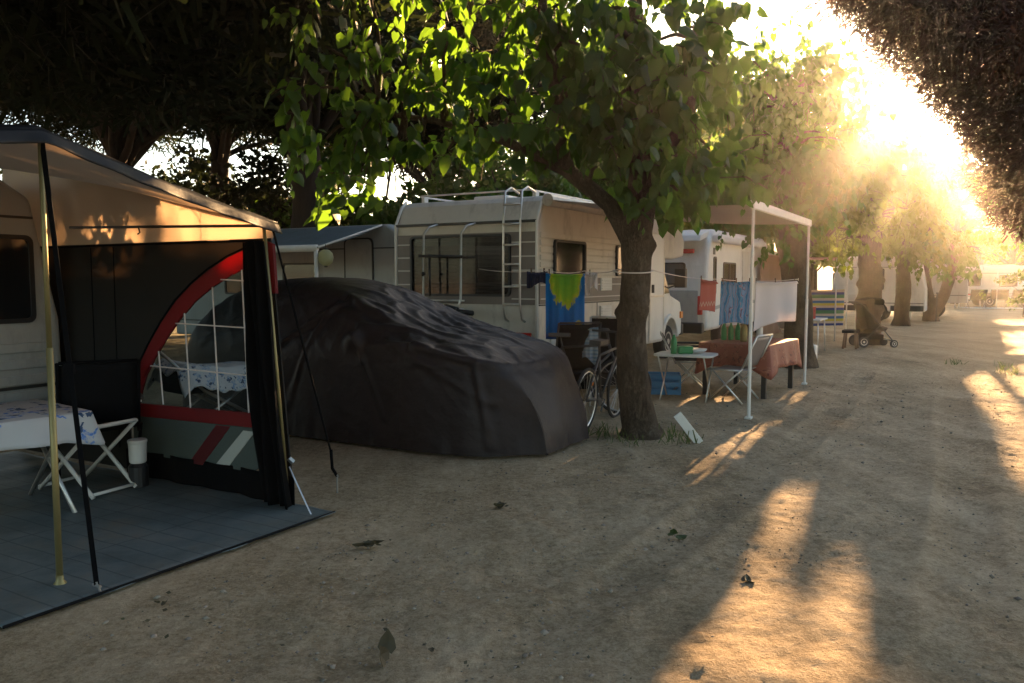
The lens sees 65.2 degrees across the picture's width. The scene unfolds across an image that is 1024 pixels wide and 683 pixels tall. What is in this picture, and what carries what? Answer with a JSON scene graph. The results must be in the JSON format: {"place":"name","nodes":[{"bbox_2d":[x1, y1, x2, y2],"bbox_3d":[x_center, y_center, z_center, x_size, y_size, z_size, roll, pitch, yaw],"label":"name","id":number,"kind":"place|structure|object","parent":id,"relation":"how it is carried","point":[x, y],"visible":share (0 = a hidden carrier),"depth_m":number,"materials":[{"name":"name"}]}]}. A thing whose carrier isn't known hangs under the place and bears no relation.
{"place":"outdoors","nodes":[
{"label":"outdoors","id":0,"kind":"place"},
{"bbox_2d":[0,0,984,215],"label":"sky","id":1,"kind":"structure","parent":0,"point":[896,99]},
{"bbox_2d":[0,243,1023,682],"bbox_3d":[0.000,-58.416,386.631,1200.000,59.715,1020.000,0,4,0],"label":"ground","id":2,"kind":"structure","parent":0,"point":[864,607],"depth_m":4.63,"materials":[{"name":"sand"}]},
{"bbox_2d":[0,180,60,402],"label":"caravan","id":3,"kind":"object","parent":2,"relation":"on","point":[23,367],"visible":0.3,"depth_m":6.39,"materials":[{"name":"white plastic"}]},
{"bbox_2d":[0,234,36,323],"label":"window","id":4,"kind":"structure","parent":3,"relation":"in","point":[17,271],"depth_m":6.36,"materials":[{"name":"black glass"}]},
{"bbox_2d":[0,60,83,133],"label":"pine tree","id":5,"kind":"object","parent":2,"relation":"on","point":[31,120],"visible":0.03,"depth_m":19.93,"materials":[{"name":"green plant"}]},
{"bbox_2d":[0,451,335,628],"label":"groundsheet","id":6,"kind":"object","parent":2,"relation":"on","point":[155,527],"visible":0.89,"depth_m":5.07,"materials":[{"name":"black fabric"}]},
{"bbox_2d":[28,447,76,512],"bbox_3d":[-3.492,0.838,5.353,0.880,0.702,0.950,3,6,38],"label":"camping table","id":7,"kind":"object","parent":6,"relation":"on","point":[47,455],"visible":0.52,"depth_m":5.62,"materials":[{"name":"white metal"}]},
{"bbox_2d":[0,399,104,450],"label":"tablecloth","id":8,"kind":"object","parent":7,"relation":"on","point":[24,424],"visible":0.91,"depth_m":5.26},
{"bbox_2d":[38,418,137,499],"bbox_3d":[-3.205,0.847,6.033,0.652,0.538,0.416,2,5,25],"label":"folding stool","id":9,"kind":"object","parent":6,"relation":"on","point":[69,467],"visible":0.44,"depth_m":6.00,"materials":[{"name":"white metal"}]},
{"bbox_2d":[55,358,143,489],"bbox_3d":[-3.219,0.605,6.239,0.620,0.982,0.671,-3,5,-30],"label":"camping chair","id":10,"kind":"object","parent":6,"relation":"on","point":[108,392],"visible":0.61,"depth_m":6.02,"materials":[{"name":"black fabric"}]},
{"bbox_2d":[127,438,148,487],"bbox_3d":[-2.863,0.926,6.131,0.144,0.360,0.144,0,4,0],"label":"bucket","id":11,"kind":"object","parent":6,"relation":"on","point":[138,470],"visible":0.98,"depth_m":6.08,"materials":[{"name":"white plastic"}]},
{"bbox_2d":[0,124,338,591],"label":"awning tent","id":12,"kind":"object","parent":6,"relation":"on","point":[138,264],"visible":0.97,"depth_m":5.99,"materials":[{"name":"grey fabric"}]},
{"bbox_2d":[141,270,249,412],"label":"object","id":13,"kind":"structure","parent":12,"relation":"in","point":[241,280],"depth_m":5.94,"materials":[{"name":"grey plastic"}]},
{"bbox_2d":[0,10,397,166],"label":"pine tree","id":14,"kind":"object","parent":2,"relation":"on","point":[133,149],"visible":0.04,"depth_m":18.93,"materials":[{"name":"green plant"}]},
{"bbox_2d":[153,351,249,411],"bbox_3d":[-2.796,0.478,7.213,0.738,0.964,1.062,4,6,40],"label":"camping table","id":15,"kind":"object","parent":2,"relation":"on","point":[170,383],"visible":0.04,"depth_m":7.04,"materials":[{"name":"metal"}]},
{"bbox_2d":[146,358,246,397],"bbox_3d":[-2.721,0.335,7.291,0.686,0.396,0.932,4,6,40],"label":"tablecloth","id":16,"kind":"object","parent":15,"relation":"on","point":[226,382],"visible":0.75,"depth_m":7.01,"materials":[{"name":"fabric"}]},
{"bbox_2d":[140,143,273,198],"bbox_3d":[-9.253,-3.070,23.991,5.280,5.695,5.292,-1,5,-18],"label":"evergreen shrub","id":17,"kind":"object","parent":2,"relation":"on","point":[202,161],"visible":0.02,"depth_m":23.35,"materials":[{"name":"green plant"}]},
{"bbox_2d":[0,85,421,202],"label":"pine tree","id":18,"kind":"object","parent":2,"relation":"on","point":[222,152],"visible":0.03,"depth_m":22.90,"materials":[{"name":"green plant"}]},
{"bbox_2d":[0,0,451,142],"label":"pine tree","id":19,"kind":"object","parent":2,"relation":"on","point":[115,39],"visible":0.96,"depth_m":10.33,"materials":[{"name":"green plant"}]},
{"bbox_2d":[196,170,291,209],"bbox_3d":[-7.740,-2.823,25.378,4.436,4.987,4.967,-1,5,-10],"label":"evergreen shrub","id":20,"kind":"object","parent":2,"relation":"on","point":[238,187],"visible":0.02,"depth_m":23.50,"materials":[{"name":"green plant"}]},
{"bbox_2d":[170,147,355,228],"bbox_3d":[-6.574,-2.694,22.042,5.101,5.248,4.588,1,5,10],"label":"evergreen shrub","id":21,"kind":"object","parent":2,"relation":"on","point":[273,167],"visible":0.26,"depth_m":20.65,"materials":[{"name":"green plant"}]},
{"bbox_2d":[0,0,555,227],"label":"pine tree","id":22,"kind":"object","parent":2,"relation":"on","point":[304,202],"visible":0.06,"depth_m":16.65,"materials":[{"name":"green plant"}]},
{"bbox_2d":[177,224,397,334],"bbox_3d":[-3.366,-0.906,15.803,7.455,2.548,2.155,3,5,30],"label":"caravan","id":23,"kind":"object","parent":2,"relation":"on","point":[370,255],"visible":0.06,"depth_m":14.42,"materials":[{"name":"white plastic"}]},
{"bbox_2d":[224,270,243,293],"bbox_3d":[-5.155,-1.217,15.623,1.300,0.600,0.032,3,5,30],"label":"window","id":24,"kind":"structure","parent":23,"relation":"in","point":[231,287],"depth_m":15.82,"materials":[{"name":"glass"}]},
{"bbox_2d":[282,263,318,279],"bbox_3d":[-3.943,-1.163,14.925,0.900,0.600,0.032,3,5,30],"label":"window","id":25,"kind":"structure","parent":23,"relation":"in","point":[292,270],"depth_m":14.93,"materials":[{"name":"black plastic"}]},
{"bbox_2d":[344,238,373,279],"bbox_3d":[-2.713,-0.938,14.230,0.660,1.790,0.034,3,5,30],"label":"door","id":26,"kind":"structure","parent":23,"relation":"in","point":[358,252],"depth_m":14.17,"materials":[{"name":"white plastic"}]},
{"bbox_2d":[250,139,389,228],"bbox_3d":[-4.751,-2.652,20.834,4.142,5.351,4.727,4,6,42],"label":"evergreen shrub","id":27,"kind":"object","parent":2,"relation":"on","point":[350,220],"visible":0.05,"depth_m":20.07,"materials":[{"name":"green plant"}]},
{"bbox_2d":[272,224,381,276],"bbox_3d":[-5.155,-0.796,14.416,6.438,2.548,2.116,3,5,30],"label":"caravan awning","id":28,"kind":"object","parent":2,"relation":"on","point":[314,240],"visible":0.34,"depth_m":13.45,"materials":[{"name":"blue fabric"}]},
{"bbox_2d":[318,244,333,266],"bbox_3d":[-2.782,-1.280,11.958,0.227,0.345,0.227,0,4,0],"label":"paper lantern","id":29,"kind":"object","parent":28,"relation":"hanging from","point":[325,257],"visible":1,"depth_m":11.88,"materials":[{"name":"paper"}]},
{"bbox_2d":[352,540,383,546],"bbox_3d":[-0.858,1.207,4.787,0.184,0.044,0.098,0,4,0],"label":"fallen leaf","id":30,"kind":"object","parent":2,"relation":"on","point":[369,543],"visible":1,"depth_m":4.77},
{"bbox_2d":[183,277,588,456],"bbox_3d":[-1.440,0.117,8.633,4.592,1.622,1.893,3,5,30],"label":"covered car","id":31,"kind":"object","parent":2,"relation":"on","point":[396,367],"visible":0.84,"depth_m":7.61,"materials":[{"name":"fabric"}]},
{"bbox_2d":[378,629,395,666],"bbox_3d":[-0.518,1.279,3.337,0.075,0.124,0.112,-1,5,-15],"label":"fallen leaf","id":32,"kind":"object","parent":2,"relation":"on","point":[386,645],"visible":1,"depth_m":3.37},
{"bbox_2d":[254,0,621,187],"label":"pine tree","id":33,"kind":"object","parent":2,"relation":"on","point":[494,117],"visible":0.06,"depth_m":21.93,"materials":[{"name":"green plant"}]},
{"bbox_2d":[361,162,520,224],"bbox_3d":[-1.604,-2.068,18.302,4.005,4.581,4.228,-2,5,-23],"label":"evergreen shrub","id":34,"kind":"object","parent":2,"relation":"on","point":[387,213],"visible":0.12,"depth_m":17.20,"materials":[{"name":"green plant"}]},
{"bbox_2d":[431,136,590,200],"bbox_3d":[0.037,-2.159,17.278,3.481,4.922,4.060,1,5,18],"label":"evergreen shrub","id":35,"kind":"object","parent":2,"relation":"on","point":[551,182],"visible":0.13,"depth_m":16.54,"materials":[{"name":"green plant"}]},
{"bbox_2d":[262,0,772,440],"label":"mulberry tree","id":36,"kind":"object","parent":2,"relation":"on","point":[581,101],"visible":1,"depth_m":7.87,"materials":[{"name":"green plant"}]},
{"bbox_2d":[613,269,652,273],"bbox_3d":[1.220,-0.711,8.089,0.404,0.053,0.404,0,4,0],"label":"rope","id":37,"kind":"object","parent":36,"relation":"attached to","point":[616,270],"visible":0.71,"depth_m":7.92,"materials":[{"name":"white fabric"}]},
{"bbox_2d":[481,269,619,272],"bbox_3d":[0.578,-0.867,9.782,0.586,0.078,3.262,-2,5,-28],"label":"clothes line","id":38,"kind":"object","parent":37,"relation":"attached to","point":[550,271],"visible":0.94,"depth_m":9.90,"materials":[{"name":"white fabric"}]},
{"bbox_2d":[527,271,547,287],"bbox_3d":[0.315,-0.767,9.964,0.260,0.213,0.085,1,5,11],"label":"garment","id":39,"kind":"object","parent":38,"relation":"hanging from","point":[534,278],"visible":1,"depth_m":9.96,"materials":[{"name":"blue fabric"}]},
{"bbox_2d":[546,273,584,338],"bbox_3d":[0.655,-0.427,9.896,0.484,0.841,0.062,1,5,12],"label":"towel","id":40,"kind":"object","parent":38,"relation":"hanging from","point":[565,297],"visible":0.8,"depth_m":9.89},
{"bbox_2d":[585,272,597,294],"bbox_3d":[0.974,-0.703,9.749,0.156,0.284,0.078,4,6,40],"label":"garment","id":41,"kind":"object","parent":38,"relation":"hanging from","point":[591,280],"visible":0.99,"depth_m":9.75,"materials":[{"name":"white fabric"}]},
{"bbox_2d":[651,269,798,281],"bbox_3d":[3.458,-0.898,11.072,0.670,0.138,7.151,3,5,32],"label":"clothes line","id":42,"kind":"object","parent":37,"relation":"attached to","point":[718,279],"visible":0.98,"depth_m":10.13,"materials":[{"name":"white fabric"}]},
{"bbox_2d":[699,279,717,311],"bbox_3d":[2.478,-0.579,10.120,0.062,0.440,0.745,2,5,29],"label":"towel","id":43,"kind":"object","parent":42,"relation":"hanging from","point":[707,302],"visible":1,"depth_m":10.09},
{"bbox_2d":[719,281,749,324],"bbox_3d":[2.993,-0.513,10.715,0.622,0.593,0.062,-3,5,-35],"label":"towel","id":44,"kind":"object","parent":42,"relation":"hanging from","point":[734,301],"visible":0.94,"depth_m":10.70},
{"bbox_2d":[753,281,797,331],"bbox_3d":[3.683,-0.500,11.204,0.932,0.693,0.070,-3,5,-35],"label":"sheet","id":45,"kind":"object","parent":42,"relation":"hanging from","point":[775,302],"visible":1,"depth_m":11.18,"materials":[{"name":"white fabric"}]},
{"bbox_2d":[120,377,1018,678],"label":"fallen leaves","id":46,"kind":"object","parent":2,"relation":"on","point":[550,563],"visible":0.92,"depth_m":4.18,"materials":[{"name":"brown plant"}]},
{"bbox_2d":[556,322,601,400],"bbox_3d":[0.743,0.277,10.068,0.620,1.082,0.671,-1,5,-15],"label":"camping chair","id":47,"kind":"object","parent":2,"relation":"on","point":[579,333],"visible":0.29,"depth_m":9.78,"materials":[{"name":"black fabric"}]},
{"bbox_2d":[582,327,597,364],"bbox_3d":[0.954,0.042,9.799,0.203,0.506,0.055,1,5,17],"label":"tea towel","id":48,"kind":"object","parent":47,"relation":"hanging from","point":[590,354],"visible":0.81,"depth_m":9.80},
{"bbox_2d":[479,40,685,198],"bbox_3d":[2.116,-5.091,25.544,7.431,9.483,5.836,1,5,12],"label":"broadleaf tree","id":49,"kind":"object","parent":2,"relation":"on","point":[605,183],"visible":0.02,"depth_m":24.14,"materials":[{"name":"green plant"}]},
{"bbox_2d":[574,374,615,388],"bbox_3d":[1.230,0.271,11.586,0.460,0.740,0.940,3,5,30],"label":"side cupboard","id":50,"kind":"object","parent":2,"relation":"on","point":[585,381],"visible":0.04,"depth_m":11.26,"materials":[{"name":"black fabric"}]},
{"bbox_2d":[577,329,619,427],"bbox_3d":[1.011,0.418,8.844,0.570,1.031,1.736,7,7,26],"label":"bicycle","id":51,"kind":"object","parent":2,"relation":"on","point":[598,399],"visible":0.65,"depth_m":8.68,"materials":[{"name":"metal"}]},
{"bbox_2d":[548,328,651,412],"bbox_3d":[0.806,0.356,9.650,1.736,1.031,0.570,1,-1,8],"label":"bicycle","id":52,"kind":"object","parent":2,"relation":"on","point":[603,366],"visible":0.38,"depth_m":9.61,"materials":[{"name":"metal"}]},
{"bbox_2d":[394,186,811,419],"bbox_3d":[2.197,-0.878,13.453,5.345,2.861,7.394,3,5,30],"label":"motorhome","id":53,"kind":"object","parent":2,"relation":"on","point":[446,251],"visible":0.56,"depth_m":11.39,"materials":[{"name":"white painted metal"},{"name":"dark glass"},{"name":"rubber"}]},
{"bbox_2d":[410,234,510,296],"bbox_3d":[-0.752,-1.076,11.369,1.700,0.860,0.055,3,5,30],"label":"window","id":54,"kind":"structure","parent":53,"relation":"in","point":[482,276],"depth_m":11.32,"materials":[{"name":"black glass"}]},
{"bbox_2d":[553,239,586,273],"bbox_3d":[0.841,-1.199,11.523,0.045,0.500,1.020,3,5,30],"label":"window","id":55,"kind":"structure","parent":53,"relation":"in","point":[569,256],"depth_m":11.50,"materials":[{"name":"black glass"}]},
{"bbox_2d":[615,245,621,275],"bbox_3d":[1.931,-1.345,13.405,0.045,0.500,0.950,3,5,30],"label":"window","id":56,"kind":"structure","parent":53,"relation":"in","point":[618,265],"depth_m":13.03,"materials":[{"name":"glass"}]},
{"bbox_2d":[648,231,664,341],"bbox_3d":[2.677,-1.012,14.754,0.070,1.985,0.766,3,5,30],"label":"door","id":57,"kind":"structure","parent":53,"relation":"in","point":[656,306],"depth_m":14.77,"materials":[{"name":"metal"}]},
{"bbox_2d":[589,316,616,406],"bbox_3d":[1.285,0.238,10.113,0.620,1.152,0.671,1,5,10],"label":"camping chair","id":58,"kind":"object","parent":2,"relation":"on","point":[610,322],"visible":0.12,"depth_m":9.83,"materials":[{"name":"black fabric"}]},
{"bbox_2d":[648,372,680,394],"bbox_3d":[2.127,0.588,11.264,0.482,0.287,0.362,1,5,10],"label":"crate","id":59,"kind":"object","parent":2,"relation":"on","point":[672,381],"visible":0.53,"depth_m":11.11,"materials":[{"name":"blue plastic"}]},
{"bbox_2d":[607,55,746,222],"bbox_3d":[5.384,-5.222,27.235,7.022,9.482,7.596,3,5,31],"label":"broadleaf tree","id":60,"kind":"object","parent":2,"relation":"on","point":[706,137],"depth_m":26.34,"materials":[{"name":"green plant"}]},
{"bbox_2d":[668,529,686,539],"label":"fallen leaf","id":61,"kind":"object","parent":2,"relation":"on","point":[674,532],"visible":1,"depth_m":4.95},
{"bbox_2d":[660,331,701,389],"bbox_3d":[2.490,0.280,11.633,0.671,0.832,0.620,1,5,10],"label":"camping chair","id":62,"kind":"object","parent":2,"relation":"on","point":[678,361],"visible":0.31,"depth_m":11.40,"materials":[{"name":"white fabric"}]},
{"bbox_2d":[654,351,717,402],"bbox_3d":[2.317,0.463,10.682,0.780,0.612,0.550,2,5,25],"label":"folding table","id":63,"kind":"object","parent":2,"relation":"on","point":[703,355],"visible":0.96,"depth_m":10.54,"materials":[{"name":"white plastic"}]},
{"bbox_2d":[671,333,676,353],"bbox_3d":[2.138,0.026,10.578,0.084,0.270,0.084,0,4,0],"label":"bottle","id":64,"kind":"object","parent":63,"relation":"on","point":[673,345],"visible":1,"depth_m":10.55,"materials":[{"name":"green plastic"}]},
{"bbox_2d":[677,346,692,353],"bbox_3d":[2.292,0.109,10.611,0.200,0.100,0.140,0,4,0],"label":"storage tub","id":65,"kind":"object","parent":63,"relation":"on","point":[684,350],"visible":0.96,"depth_m":10.54,"materials":[{"name":"green plastic"}]},
{"bbox_2d":[674,412,702,442],"bbox_3d":[1.720,0.851,7.810,0.285,0.333,0.016,0,4,6],"label":"marker board","id":66,"kind":"object","parent":2,"relation":"on","point":[682,421],"visible":0.81,"depth_m":7.80,"materials":[{"name":"white plastic"}]},
{"bbox_2d":[665,229,768,339],"bbox_3d":[5.091,-1.404,21.092,2.480,2.718,7.391,3,5,30],"label":"motorhome","id":67,"kind":"object","parent":2,"relation":"on","point":[706,260],"visible":0.4,"depth_m":17.92,"materials":[{"name":"white plastic"}]},
{"bbox_2d":[665,262,685,284],"bbox_3d":[3.208,-1.538,18.192,1.500,0.500,0.050,3,5,30],"label":"window","id":68,"kind":"structure","parent":67,"relation":"in","point":[670,268],"depth_m":17.98,"materials":[{"name":"glass"}]},
{"bbox_2d":[713,257,716,286],"bbox_3d":[4.563,-1.485,18.032,0.032,0.850,0.220,3,5,30],"label":"window","id":69,"kind":"structure","parent":67,"relation":"in","point":[715,258],"depth_m":18.03,"materials":[{"name":"black plastic"}]},
{"bbox_2d":[723,262,735,281],"bbox_3d":[5.188,-1.609,19.108,0.032,0.550,1.100,3,5,30],"label":"window","id":70,"kind":"structure","parent":67,"relation":"in","point":[729,269],"depth_m":19.08,"materials":[{"name":"glass"}]},
{"bbox_2d":[742,251,748,281],"bbox_3d":[5.943,-1.392,20.437,0.030,1.800,0.620,3,5,30],"label":"door","id":71,"kind":"structure","parent":67,"relation":"in","point":[745,255],"depth_m":20.34,"materials":[{"name":"white plastic"}]},
{"bbox_2d":[707,333,772,404],"bbox_3d":[2.988,0.338,10.501,0.671,0.892,0.594,3,6,38],"label":"camping chair","id":72,"kind":"object","parent":2,"relation":"on","point":[760,344],"visible":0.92,"depth_m":10.37,"materials":[{"name":"fabric"}]},
{"bbox_2d":[702,365,793,398],"bbox_3d":[3.393,0.352,11.440,0.950,0.720,1.450,3,5,34],"label":"garden table","id":73,"kind":"object","parent":2,"relation":"on","point":[763,383],"visible":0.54,"depth_m":11.12,"materials":[{"name":"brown wood"}]},
{"bbox_2d":[694,336,801,379],"bbox_3d":[3.394,0.212,11.429,1.127,0.452,1.638,3,5,34],"label":"tablecloth","id":74,"kind":"object","parent":73,"relation":"on","point":[781,352],"visible":0.75,"depth_m":10.89,"materials":[{"name":"red fabric"}]},
{"bbox_2d":[721,324,726,339],"bbox_3d":[3.040,-0.153,11.489,0.080,0.260,0.080,0,4,0],"label":"bottle","id":75,"kind":"object","parent":74,"relation":"on","point":[723,332],"visible":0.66,"depth_m":11.46,"materials":[{"name":"green plastic"}]},
{"bbox_2d":[728,323,733,339],"bbox_3d":[3.144,-0.154,11.498,0.080,0.260,0.080,0,4,0],"label":"bottle","id":76,"kind":"object","parent":74,"relation":"on","point":[730,332],"visible":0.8,"depth_m":11.47,"materials":[{"name":"green plastic"}]},
{"bbox_2d":[740,324,747,341],"bbox_3d":[3.242,-0.150,11.198,0.100,0.300,0.100,0,4,0],"label":"bottle","id":77,"kind":"object","parent":74,"relation":"on","point":[743,332],"visible":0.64,"depth_m":11.16,"materials":[{"name":"gold metal"}]},
{"bbox_2d":[683,104,827,330],"bbox_3d":[7.173,-3.952,24.742,5.686,7.336,5.344,-4,6,-44],"label":"broadleaf tree","id":78,"kind":"object","parent":2,"relation":"on","point":[687,226],"visible":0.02,"depth_m":23.57,"materials":[{"name":"green plant"}]},
{"bbox_2d":[696,10,896,368],"bbox_3d":[4.777,-2.590,14.167,3.393,6.263,3.445,0,4,0],"label":"mulberry tree","id":79,"kind":"object","parent":2,"relation":"on","point":[782,115],"visible":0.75,"depth_m":13.69,"materials":[{"name":"green plant"}]},
{"bbox_2d":[588,357,1019,446],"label":"weeds","id":80,"kind":"object","parent":2,"relation":"on","point":[688,440],"visible":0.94,"depth_m":8.02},
{"bbox_2d":[760,255,857,340],"bbox_3d":[8.541,-1.321,22.864,1.940,2.283,4.200,3,5,30],"label":"frame awning","id":81,"kind":"object","parent":2,"relation":"on","point":[771,272],"visible":0.32,"depth_m":22.48,"materials":[{"name":"white fabric"}]},
{"bbox_2d":[811,289,843,325],"bbox_3d":[8.062,-0.889,21.408,1.840,0.999,0.078,-1,5,-12],"label":"windbreak","id":82,"kind":"object","parent":81,"relation":"hanging from","point":[824,302],"visible":0.43,"depth_m":21.49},
{"bbox_2d":[813,317,827,353],"bbox_3d":[6.572,-0.146,17.725,0.620,0.738,1.000,3,5,30],"label":"folding table","id":83,"kind":"object","parent":2,"relation":"on","point":[817,319],"visible":0.5,"depth_m":17.22,"materials":[{"name":"white plastic"}]},
{"bbox_2d":[774,128,887,289],"bbox_3d":[9.063,-3.254,23.785,3.668,6.094,3.785,4,6,45],"label":"broadleaf tree","id":84,"kind":"object","parent":2,"relation":"on","point":[814,265],"visible":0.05,"depth_m":24.02,"materials":[{"name":"green plant"}]},
{"bbox_2d":[814,225,851,289],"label":"broadleaf tree","id":85,"kind":"object","parent":2,"relation":"on","point":[816,276],"depth_m":43.66,"materials":[{"name":"green plant"}]},
{"bbox_2d":[842,329,859,348],"bbox_3d":[7.828,-0.054,18.511,0.340,0.438,0.420,3,5,30],"label":"stool","id":86,"kind":"object","parent":2,"relation":"on","point":[854,331],"visible":1,"depth_m":18.41,"materials":[{"name":"wood"}]},
{"bbox_2d":[849,297,897,347],"bbox_3d":[8.566,-0.461,19.018,0.966,1.164,0.626,0,4,2],"label":"pushchair","id":87,"kind":"object","parent":2,"relation":"on","point":[866,320],"visible":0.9,"depth_m":18.84,"materials":[{"name":"black fabric"}]},
{"bbox_2d":[804,112,945,345],"bbox_3d":[8.518,-2.701,19.561,3.898,5.648,3.702,0,4,0],"label":"mulberry tree","id":88,"kind":"object","parent":2,"relation":"on","point":[870,228],"visible":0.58,"depth_m":18.98,"materials":[{"name":"green plant"}]},
{"bbox_2d":[832,215,918,259],"bbox_3d":[18.501,-3.955,40.356,5.133,4.917,3.846,2,5,20],"label":"broadleaf tree","id":89,"kind":"object","parent":2,"relation":"on","point":[848,249],"visible":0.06,"depth_m":39.75,"materials":[{"name":"green plant"}]},
{"bbox_2d":[832,256,926,320],"bbox_3d":[14.142,-2.023,30.787,3.254,2.448,2.122,3,5,30],"label":"caravan","id":90,"kind":"object","parent":2,"relation":"on","point":[918,301],"visible":0.39,"depth_m":29.70,"materials":[{"name":"white plastic"}]},
{"bbox_2d":[797,0,1023,246],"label":"pine tree","id":91,"kind":"object","parent":2,"relation":"on","point":[963,60],"visible":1,"depth_m":19.42,"materials":[{"name":"green plant"}]},
{"bbox_2d":[854,145,990,325],"bbox_3d":[14.015,-3.590,27.271,4.412,6.222,4.020,0,4,0],"label":"mulberry tree","id":92,"kind":"object","parent":2,"relation":"on","point":[907,263],"visible":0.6,"depth_m":26.82,"materials":[{"name":"green plant"}]},
{"bbox_2d":[890,153,978,227],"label":"broadleaf tree","id":93,"kind":"object","parent":2,"relation":"on","point":[951,217],"visible":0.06,"depth_m":47.70,"materials":[{"name":"green plant"}]},
{"bbox_2d":[930,261,967,316],"bbox_3d":[18.051,-2.229,34.067,2.369,2.348,2.022,3,5,30],"label":"caravan","id":94,"kind":"object","parent":2,"relation":"on","point":[959,293],"visible":0.1,"depth_m":32.84,"materials":[{"name":"white plastic"}]},
{"bbox_2d":[919,168,1022,320],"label":"mulberry tree","id":95,"kind":"object","parent":2,"relation":"on","point":[958,255],"visible":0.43,"depth_m":30.29,"materials":[{"name":"green plant"}]},
{"bbox_2d":[930,189,1016,303],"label":"broadleaf tree","id":96,"kind":"object","parent":2,"relation":"on","point":[969,216],"visible":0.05,"depth_m":51.24,"materials":[{"name":"green plant"}]},
{"bbox_2d":[931,174,1023,272],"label":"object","id":97,"kind":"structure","parent":2,"relation":"on","point":[973,230],"depth_m":108.02,"materials":[{"name":"plant"}]},
{"bbox_2d":[961,307,1022,308],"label":"groundsheet","id":98,"kind":"object","parent":2,"relation":"on","point":[993,307],"visible":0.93,"depth_m":44.80,"materials":[{"name":"plastic"}]},
{"bbox_2d":[966,290,987,307],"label":"camping chair","id":99,"kind":"object","parent":98,"relation":"on","point":[974,295],"visible":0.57,"depth_m":43.85,"materials":[{"name":"beige fabric"}]},
{"bbox_2d":[967,264,1023,307],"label":"frame awning","id":100,"kind":"object","parent":98,"relation":"on","point":[1001,267],"visible":0.59,"depth_m":43.78,"materials":[{"name":"metal"}]},
{"bbox_2d":[961,206,1023,302],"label":"broadleaf tree","id":101,"kind":"object","parent":2,"relation":"on","point":[1010,253],"visible":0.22,"depth_m":53.72,"materials":[{"name":"green plant"}]},
{"bbox_2d":[966,267,1023,306],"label":"caravan","id":102,"kind":"object","parent":2,"relation":"on","point":[985,282],"visible":0.38,"depth_m":46.38,"materials":[{"name":"white plastic"}]},
{"bbox_2d":[968,276,980,285],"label":"window","id":103,"kind":"structure","parent":102,"relation":"in","point":[977,282],"depth_m":46.53,"materials":[{"name":"glass"}]},
{"bbox_2d":[999,275,1017,286],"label":"window","id":104,"kind":"structure","parent":102,"relation":"in","point":[1013,284],"depth_m":46.17,"materials":[{"name":"black plastic"}]},
{"bbox_2d":[979,268,1023,317],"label":"verge shrub","id":105,"kind":"object","parent":2,"relation":"on","point":[1019,274],"visible":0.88,"depth_m":33.69,"materials":[{"name":"green plant"}]},
{"bbox_2d":[1006,288,1023,303],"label":"verge shrub","id":106,"kind":"object","parent":2,"relation":"on","point":[1019,298],"visible":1,"depth_m":30.47,"materials":[{"name":"green plant"}]},
{"bbox_2d":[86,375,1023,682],"bbox_3d":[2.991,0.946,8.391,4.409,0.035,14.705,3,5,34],"label":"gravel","id":107,"kind":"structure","parent":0,"point":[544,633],"depth_m":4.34,"materials":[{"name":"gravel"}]},
{"bbox_2d":[990,289,1008,305],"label":"camping chair","id":108,"kind":"object","parent":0,"point":[1002,296],"visible":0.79,"depth_m":44.06,"materials":[{"name":"white fabric"}]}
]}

